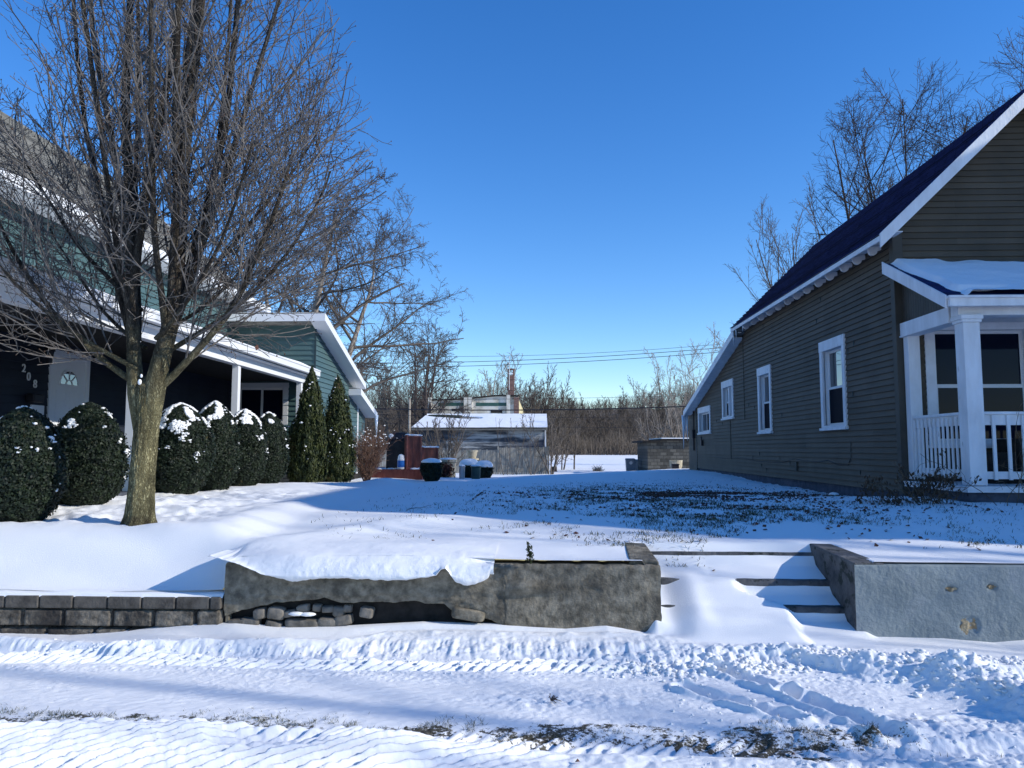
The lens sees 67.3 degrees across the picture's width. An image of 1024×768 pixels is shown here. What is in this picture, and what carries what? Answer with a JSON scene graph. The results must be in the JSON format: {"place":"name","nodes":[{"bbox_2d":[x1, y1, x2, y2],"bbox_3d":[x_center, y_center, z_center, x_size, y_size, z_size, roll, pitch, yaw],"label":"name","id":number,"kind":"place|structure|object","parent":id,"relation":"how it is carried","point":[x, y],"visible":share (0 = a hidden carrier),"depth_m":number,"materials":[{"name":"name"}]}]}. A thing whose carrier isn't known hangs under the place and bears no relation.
{"place":"outdoors","nodes":[
{"label":"outdoors","id":0,"kind":"place"},
{"bbox_2d":[459,465,464,478],"bbox_3d":[-1.739,3.063,26.719,0.243,0.526,0.243,0,-5,2],"label":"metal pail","id":1,"kind":"object","parent":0,"point":[461,471],"visible":0.99,"depth_m":26.63,"materials":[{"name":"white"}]},
{"bbox_2d":[367,422,616,427],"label":"cable","id":2,"kind":"object","parent":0,"point":[589,427],"visible":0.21,"depth_m":59.71,"materials":[{"name":"black plastic"}]},
{"bbox_2d":[0,612,1023,767],"bbox_3d":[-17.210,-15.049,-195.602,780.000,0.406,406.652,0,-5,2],"label":"street snow","id":3,"kind":"structure","parent":0,"point":[503,700],"depth_m":4.92,"materials":[{"name":"snow"}]},
{"bbox_2d":[0,589,225,634],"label":"block retaining wall","id":4,"kind":"structure","parent":3,"relation":"on","point":[74,611],"depth_m":6.57,"materials":[{"name":"concrete block"},{"name":"stone"}]},
{"bbox_2d":[0,702,1001,757],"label":"grass","id":5,"kind":"structure","parent":3,"relation":"on","point":[252,717],"depth_m":4.46,"materials":[{"name":"plant"}]},
{"bbox_2d":[548,694,561,702],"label":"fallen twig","id":6,"kind":"object","parent":3,"relation":"on","point":[553,699],"visible":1,"depth_m":4.84,"materials":[{"name":"brown wood"}]},
{"bbox_2d":[810,543,1023,641],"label":"painted retaining wall","id":7,"kind":"structure","parent":3,"relation":"on","point":[982,602],"depth_m":6.35,"materials":[{"name":"grey paint"}]},
{"bbox_2d":[0,454,1023,628],"bbox_3d":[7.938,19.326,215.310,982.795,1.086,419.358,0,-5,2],"label":"yard snow","id":8,"kind":"structure","parent":0,"point":[65,547],"depth_m":7.69,"materials":[{"name":"snow"}]},
{"bbox_2d":[0,405,69,521],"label":"round bush","id":9,"kind":"object","parent":8,"relation":"on","point":[34,480],"visible":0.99,"depth_m":7.71,"materials":[{"name":"green plant"}]},
{"bbox_2d":[56,401,130,505],"bbox_3d":[-5.009,0.818,9.093,0.948,1.227,0.944,0,-5,2],"label":"round bush","id":10,"kind":"object","parent":8,"relation":"on","point":[99,453],"visible":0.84,"depth_m":8.85,"materials":[{"name":"green plant"}]},
{"bbox_2d":[155,402,218,493],"bbox_3d":[-4.711,0.913,10.913,1.019,1.315,0.996,0,-5,2],"label":"round bush","id":11,"kind":"object","parent":8,"relation":"on","point":[187,447],"visible":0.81,"depth_m":10.63,"materials":[{"name":"green plant"}]},
{"bbox_2d":[0,111,377,504],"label":"green house","id":12,"kind":"structure","parent":8,"relation":"on","point":[259,384],"depth_m":14.31,"materials":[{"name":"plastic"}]},
{"bbox_2d":[52,356,85,425],"bbox_3d":[-7.344,0.595,12.674,0.052,2.050,0.891,0,-5,2],"label":"front door","id":13,"kind":"structure","parent":12,"relation":"in","point":[69,377],"depth_m":12.66,"materials":[{"name":"white wood"}]},
{"bbox_2d":[240,383,288,424],"bbox_3d":[-6.317,0.521,19.392,1.407,1.099,0.116,0,-5,2],"label":"window","id":14,"kind":"structure","parent":12,"relation":"in","point":[259,398],"depth_m":19.42,"materials":[{"name":"glass"}]},
{"bbox_2d":[0,0,391,525],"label":"bare tree","id":15,"kind":"object","parent":8,"relation":"on","point":[146,395],"visible":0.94,"depth_m":7.65,"materials":[{"name":"brown plant"}]},
{"bbox_2d":[199,400,242,490],"bbox_3d":[-4.670,0.974,12.102,0.831,1.436,0.838,0,-5,2],"label":"round bush","id":16,"kind":"object","parent":8,"relation":"on","point":[221,420],"visible":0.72,"depth_m":11.90,"materials":[{"name":"green plant"}]},
{"bbox_2d":[231,408,268,485],"bbox_3d":[-4.631,1.095,13.302,0.889,1.348,0.882,0,-5,2],"label":"round bush","id":17,"kind":"object","parent":8,"relation":"on","point":[254,445],"visible":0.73,"depth_m":13.07,"materials":[{"name":"green plant"}]},
{"bbox_2d":[259,411,290,483],"bbox_3d":[-4.546,1.185,14.305,0.858,1.352,0.863,0,-5,2],"label":"round bush","id":18,"kind":"object","parent":8,"relation":"on","point":[275,430],"visible":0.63,"depth_m":14.11,"materials":[{"name":"green plant"}]},
{"bbox_2d":[280,473,290,482],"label":"brick steps","id":19,"kind":"structure","parent":8,"relation":"on","point":[285,478],"depth_m":15.80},
{"bbox_2d":[287,365,330,482],"bbox_3d":[-4.253,0.884,16.079,0.898,2.575,0.808,0,-5,2],"label":"arborvitae","id":20,"kind":"object","parent":8,"relation":"on","point":[309,453],"visible":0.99,"depth_m":15.83,"materials":[{"name":"green plant"}]},
{"bbox_2d":[189,149,473,425],"bbox_3d":[-9.252,-3.371,33.909,14.536,15.093,12.912,0,-5,2],"label":"bare tree","id":21,"kind":"object","parent":8,"relation":"on","point":[338,319],"visible":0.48,"depth_m":34.67,"materials":[{"name":"brown plant"}]},
{"bbox_2d":[322,374,356,482],"bbox_3d":[-4.186,1.109,18.421,0.898,2.726,1.034,-3,-6,35],"label":"arborvitae","id":22,"kind":"object","parent":8,"relation":"on","point":[341,442],"visible":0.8,"depth_m":18.19,"materials":[{"name":"green plant"}]},
{"bbox_2d":[353,422,402,480],"bbox_3d":[-3.987,1.888,21.157,1.771,1.682,1.946,-3,-6,35],"label":"barberry bush","id":23,"kind":"object","parent":8,"relation":"on","point":[368,462],"visible":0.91,"depth_m":21.00,"materials":[{"name":"brown plant"}]},
{"bbox_2d":[370,348,422,442],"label":"bare tree","id":24,"kind":"object","parent":8,"relation":"on","point":[387,390],"visible":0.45,"depth_m":98.03,"materials":[{"name":"brown plant"}]},
{"bbox_2d":[361,434,438,479],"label":"red deck","id":25,"kind":"structure","parent":8,"relation":"on","point":[416,452],"depth_m":25.38,"materials":[{"name":"brown wood"}]},
{"bbox_2d":[386,432,408,467],"bbox_3d":[-3.836,2.243,25.911,0.690,1.220,0.700,0,-5,2],"label":"covered grill","id":26,"kind":"object","parent":25,"relation":"on","point":[396,449],"visible":0.66,"depth_m":25.57,"materials":[{"name":"black fabric"}]},
{"bbox_2d":[397,454,404,468],"bbox_3d":[-3.635,2.547,25.246,0.265,0.501,0.261,0,-5,2],"label":"white tub","id":27,"kind":"object","parent":25,"relation":"on","point":[400,462],"visible":0.95,"depth_m":25.14,"materials":[{"name":"white plastic"}]},
{"bbox_2d":[408,399,410,433],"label":"utility pole","id":28,"kind":"object","parent":8,"relation":"on","point":[409,420],"visible":0.46,"depth_m":70.33,"materials":[{"name":"grey wood"}]},
{"bbox_2d":[369,314,483,433],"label":"bare tree","id":29,"kind":"object","parent":8,"relation":"on","point":[423,403],"visible":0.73,"depth_m":91.48,"materials":[{"name":"brown plant"}]},
{"bbox_2d":[419,458,443,480],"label":"clipped shrub","id":30,"kind":"object","parent":8,"relation":"on","point":[431,469],"visible":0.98,"depth_m":23.93,"materials":[{"name":"green plant"}]},
{"bbox_2d":[401,405,472,463],"bbox_3d":[-3.135,2.461,32.791,3.005,3.216,3.014,-1,-5,14],"label":"tall shrub","id":31,"kind":"object","parent":8,"relation":"on","point":[455,451],"visible":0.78,"depth_m":33.25,"materials":[{"name":"brown plant"}]},
{"bbox_2d":[224,542,661,631],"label":"concrete retaining wall","id":32,"kind":"structure","parent":8,"relation":"on","point":[564,594],"depth_m":6.50,"materials":[{"name":"concrete"}]},
{"bbox_2d":[208,534,499,585],"bbox_3d":[-1.340,1.583,7.182,2.425,0.335,1.528,0,-5,2],"label":"snow drift","id":33,"kind":"object","parent":32,"relation":"on","point":[297,557],"visible":0.98,"depth_m":6.58,"materials":[{"name":"white snow"}]},
{"bbox_2d":[439,458,456,477],"bbox_3d":[-2.613,3.236,29.352,1.024,0.896,0.886,0,-5,2],"label":"stone planter","id":34,"kind":"object","parent":8,"relation":"on","point":[449,468],"visible":0.77,"depth_m":29.14,"materials":[{"name":"stone"}]},
{"bbox_2d":[377,446,548,473],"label":"wooden fence","id":35,"kind":"object","parent":8,"relation":"on","point":[488,455],"visible":0.22,"depth_m":49.80,"materials":[{"name":"grey wood"}]},
{"bbox_2d":[459,459,477,477],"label":"snowy shrub","id":36,"kind":"object","parent":8,"relation":"on","point":[467,463],"visible":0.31,"depth_m":28.12,"materials":[{"name":"white snow"}]},
{"bbox_2d":[465,450,478,459],"bbox_3d":[-1.603,3.256,30.915,0.538,1.165,0.525,0,-5,2],"label":"flower pot","id":37,"kind":"object","parent":8,"relation":"on","point":[472,454],"visible":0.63,"depth_m":30.79,"materials":[{"name":"ceramic"}]},
{"bbox_2d":[470,464,480,478],"bbox_3d":[-1.246,3.042,26.502,0.380,0.536,0.380,0,-5,2],"label":"trash can","id":38,"kind":"object","parent":8,"relation":"on","point":[475,470],"visible":0.98,"depth_m":26.37,"materials":[{"name":"green plastic"}]},
{"bbox_2d":[427,369,523,413],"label":"old factory","id":39,"kind":"structure","parent":8,"relation":"on","point":[510,401],"depth_m":92.28,"materials":[{"name":"white brick"}]},
{"bbox_2d":[497,353,519,389],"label":"tv aerial","id":40,"kind":"object","parent":39,"relation":"attached to","point":[509,366],"visible":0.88,"depth_m":92.69,"materials":[{"name":"metal"}]},
{"bbox_2d":[411,414,547,471],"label":"peeling garage","id":41,"kind":"structure","parent":8,"relation":"on","point":[482,429],"depth_m":54.03,"materials":[{"name":"paint"}]},
{"bbox_2d":[476,460,493,477],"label":"snowy shrub","id":42,"kind":"object","parent":8,"relation":"on","point":[487,467],"visible":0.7,"depth_m":27.65,"materials":[{"name":"green plant"}]},
{"bbox_2d":[477,354,510,395],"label":"bare tree","id":43,"kind":"object","parent":8,"relation":"on","point":[489,386],"visible":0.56,"depth_m":112.55,"materials":[{"name":"brown plant"}]},
{"bbox_2d":[495,417,518,474],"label":"sucker","id":44,"kind":"object","parent":8,"relation":"on","point":[509,443],"visible":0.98,"depth_m":48.39,"materials":[{"name":"brown plant"}]},
{"bbox_2d":[501,346,524,411],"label":"bare tree","id":45,"kind":"object","parent":8,"relation":"on","point":[504,392],"visible":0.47,"depth_m":117.16,"materials":[{"name":"brown plant"}]},
{"bbox_2d":[502,415,527,474],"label":"sucker","id":46,"kind":"object","parent":8,"relation":"on","point":[520,453],"visible":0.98,"depth_m":48.65,"materials":[{"name":"brown plant"}]},
{"bbox_2d":[492,361,560,419],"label":"bare tree","id":47,"kind":"object","parent":8,"relation":"on","point":[539,396],"visible":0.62,"depth_m":117.67,"materials":[{"name":"brown plant"}]},
{"bbox_2d":[525,542,533,563],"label":"evergreen sprig","id":48,"kind":"object","parent":8,"relation":"on","point":[529,553],"visible":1,"depth_m":6.44,"materials":[{"name":"green plant"}]},
{"bbox_2d":[511,408,551,474],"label":"sucker","id":49,"kind":"object","parent":8,"relation":"on","point":[533,420],"visible":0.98,"depth_m":48.09,"materials":[{"name":"brown plant"}]},
{"bbox_2d":[520,413,570,473],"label":"scrub tree","id":50,"kind":"object","parent":8,"relation":"on","point":[553,448],"visible":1,"depth_m":49.24,"materials":[{"name":"brown plant"}]},
{"bbox_2d":[554,405,582,469],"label":"scrub tree","id":51,"kind":"object","parent":8,"relation":"on","point":[563,442],"visible":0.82,"depth_m":59.86,"materials":[{"name":"brown plant"}]},
{"bbox_2d":[568,401,585,469],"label":"scrub tree","id":52,"kind":"object","parent":8,"relation":"on","point":[575,445],"visible":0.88,"depth_m":61.76,"materials":[{"name":"brown plant"}]},
{"bbox_2d":[591,464,603,470],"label":"brush pile","id":53,"kind":"object","parent":8,"relation":"on","point":[597,469],"visible":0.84,"depth_m":56.32,"materials":[{"name":"brown plant"}]},
{"bbox_2d":[625,458,635,470],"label":"wheeled bin","id":54,"kind":"object","parent":8,"relation":"on","point":[630,464],"visible":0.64,"depth_m":50.19,"materials":[{"name":"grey plastic"}]},
{"bbox_2d":[635,459,637,470],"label":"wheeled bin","id":55,"kind":"object","parent":8,"relation":"on","point":[636,464],"visible":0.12,"depth_m":52.17,"materials":[{"name":"plastic"}]},
{"bbox_2d":[620,375,661,440],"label":"scrub tree","id":56,"kind":"object","parent":8,"relation":"on","point":[637,411],"visible":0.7,"depth_m":73.90,"materials":[{"name":"brown plant"}]},
{"bbox_2d":[632,438,689,470],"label":"block shed","id":57,"kind":"structure","parent":8,"relation":"on","point":[656,453],"depth_m":47.50,"materials":[{"name":"concrete"}]},
{"bbox_2d":[634,373,690,439],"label":"scrub tree","id":58,"kind":"object","parent":8,"relation":"on","point":[648,405],"visible":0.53,"depth_m":55.82,"materials":[{"name":"brown plant"}]},
{"bbox_2d":[670,464,679,468],"bbox_3d":[6.522,3.317,30.761,0.305,0.243,0.330,0,-5,2],"label":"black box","id":59,"kind":"object","parent":8,"relation":"on","point":[674,466],"visible":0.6,"depth_m":30.61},
{"bbox_2d":[669,460,682,468],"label":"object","id":60,"kind":"object","parent":8,"relation":"on","point":[676,462],"visible":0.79,"depth_m":34.34,"materials":[{"name":"stone"}]},
{"bbox_2d":[643,340,712,437],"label":"scrub tree","id":61,"kind":"object","parent":8,"relation":"on","point":[669,404],"visible":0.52,"depth_m":53.59,"materials":[{"name":"brown plant"}]},
{"bbox_2d":[672,321,724,405],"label":"scrub tree","id":62,"kind":"object","parent":8,"relation":"on","point":[714,338],"visible":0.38,"depth_m":51.62,"materials":[{"name":"brown plant"}]},
{"bbox_2d":[432,483,1003,570],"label":"fallen leaves","id":63,"kind":"object","parent":8,"relation":"on","point":[678,494],"visible":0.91,"depth_m":11.19,"materials":[{"name":"brown plant"}]},
{"bbox_2d":[651,551,844,613],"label":"concrete steps","id":64,"kind":"structure","parent":8,"relation":"on","point":[832,609],"depth_m":6.90,"materials":[{"name":"grey concrete"}]},
{"bbox_2d":[724,162,923,323],"bbox_3d":[14.250,-3.451,34.896,10.505,14.972,8.165,-5,-7,43],"label":"bare tree","id":65,"kind":"object","parent":8,"relation":"on","point":[770,230],"visible":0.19,"depth_m":36.32,"materials":[{"name":"brown plant"}]},
{"bbox_2d":[681,89,1023,502],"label":"olive house","id":66,"kind":"structure","parent":8,"relation":"on","point":[882,335],"depth_m":12.28,"materials":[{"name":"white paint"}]},
{"bbox_2d":[697,405,711,434],"bbox_3d":[6.633,1.247,26.244,0.250,0.938,1.980,0,-5,2],"label":"window","id":67,"kind":"structure","parent":66,"relation":"in","point":[704,417],"depth_m":26.57,"materials":[{"name":"white paint"}]},
{"bbox_2d":[721,378,734,419],"bbox_3d":[6.510,0.476,22.953,0.250,1.171,1.431,0,-5,2],"label":"window","id":68,"kind":"structure","parent":66,"relation":"in","point":[727,390],"depth_m":22.99,"materials":[{"name":"white paint"}]},
{"bbox_2d":[756,364,773,433],"bbox_3d":[6.371,0.401,19.168,0.250,1.677,1.175,0,-5,2],"label":"window","id":69,"kind":"structure","parent":66,"relation":"in","point":[764,387],"depth_m":19.44,"materials":[{"name":"white paint"}]},
{"bbox_2d":[818,334,848,430],"bbox_3d":[6.207,0.002,14.701,0.250,1.756,1.301,0,-5,2],"label":"window","id":70,"kind":"structure","parent":66,"relation":"in","point":[834,416],"depth_m":14.90,"materials":[{"name":"white paint"}]},
{"bbox_2d":[924,322,1023,447],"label":"front window","id":71,"kind":"structure","parent":66,"relation":"in","point":[1002,343],"depth_m":12.05,"materials":[{"name":"white paint"}]},
{"bbox_2d":[855,476,904,505],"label":"dead plant","id":72,"kind":"object","parent":8,"relation":"on","point":[897,501],"visible":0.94,"depth_m":10.10,"materials":[{"name":"brown plant"}]},
{"bbox_2d":[803,57,1004,247],"bbox_3d":[12.096,-3.503,22.673,7.687,12.651,10.472,-2,-5,25],"label":"bare tree","id":73,"kind":"object","parent":8,"relation":"on","point":[864,203],"visible":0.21,"depth_m":22.54,"materials":[{"name":"brown plant"}]},
{"bbox_2d":[857,451,981,505],"bbox_3d":[5.236,1.220,10.004,1.451,0.733,1.044,0,-5,2],"label":"dead plant","id":74,"kind":"object","parent":8,"relation":"on","point":[921,489],"visible":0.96,"depth_m":9.93,"materials":[{"name":"brown plant"}]},
{"bbox_2d":[915,405,1023,505],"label":"dead plant","id":75,"kind":"object","parent":8,"relation":"on","point":[1022,468],"visible":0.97,"depth_m":9.64,"materials":[{"name":"brown plant"}]},
{"bbox_2d":[937,15,1023,149],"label":"bare tree","id":76,"kind":"object","parent":8,"relation":"on","point":[1021,73],"visible":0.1,"depth_m":22.68,"materials":[{"name":"brown plant"}]},
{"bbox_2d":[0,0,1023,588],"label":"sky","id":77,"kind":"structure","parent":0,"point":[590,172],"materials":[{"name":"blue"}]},
{"bbox_2d":[369,408,688,441],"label":"hill","id":78,"kind":"structure","parent":0,"point":[567,422],"depth_m":141.43,"materials":[{"name":"brown plant"}]},
{"bbox_2d":[363,371,697,454],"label":"woods","id":79,"kind":"object","parent":78,"relation":"on","point":[614,441],"visible":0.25,"depth_m":131.37,"materials":[{"name":"brown plant"}]},
{"bbox_2d":[521,372,574,441],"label":"bare tree","id":80,"kind":"object","parent":78,"relation":"on","point":[561,407],"visible":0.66,"depth_m":118.53,"materials":[{"name":"brown plant"}]},
{"bbox_2d":[375,406,685,410],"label":"cable","id":81,"kind":"object","parent":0,"point":[533,409],"visible":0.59,"depth_m":44.98,"materials":[{"name":"black plastic"}]},
{"bbox_2d":[352,344,717,356],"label":"cable","id":82,"kind":"object","parent":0,"point":[553,354],"visible":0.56,"depth_m":61.86,"materials":[{"name":"black plastic"}]},
{"bbox_2d":[420,347,721,362],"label":"cable","id":83,"kind":"object","parent":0,"point":[575,357],"visible":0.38,"depth_m":61.13,"materials":[{"name":"black plastic"}]},
{"bbox_2d":[438,352,716,366],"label":"cable","id":84,"kind":"object","parent":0,"point":[583,361],"visible":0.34,"depth_m":61.02,"materials":[{"name":"black plastic"}]},
{"bbox_2d":[540,395,692,398],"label":"cable","id":85,"kind":"object","parent":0,"point":[602,397],"visible":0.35,"depth_m":62.44,"materials":[{"name":"black plastic"}]},
{"bbox_2d":[311,478,1021,567],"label":"grass","id":86,"kind":"structure","parent":0,"point":[749,510],"depth_m":9.09,"materials":[{"name":"plant"}]}
]}

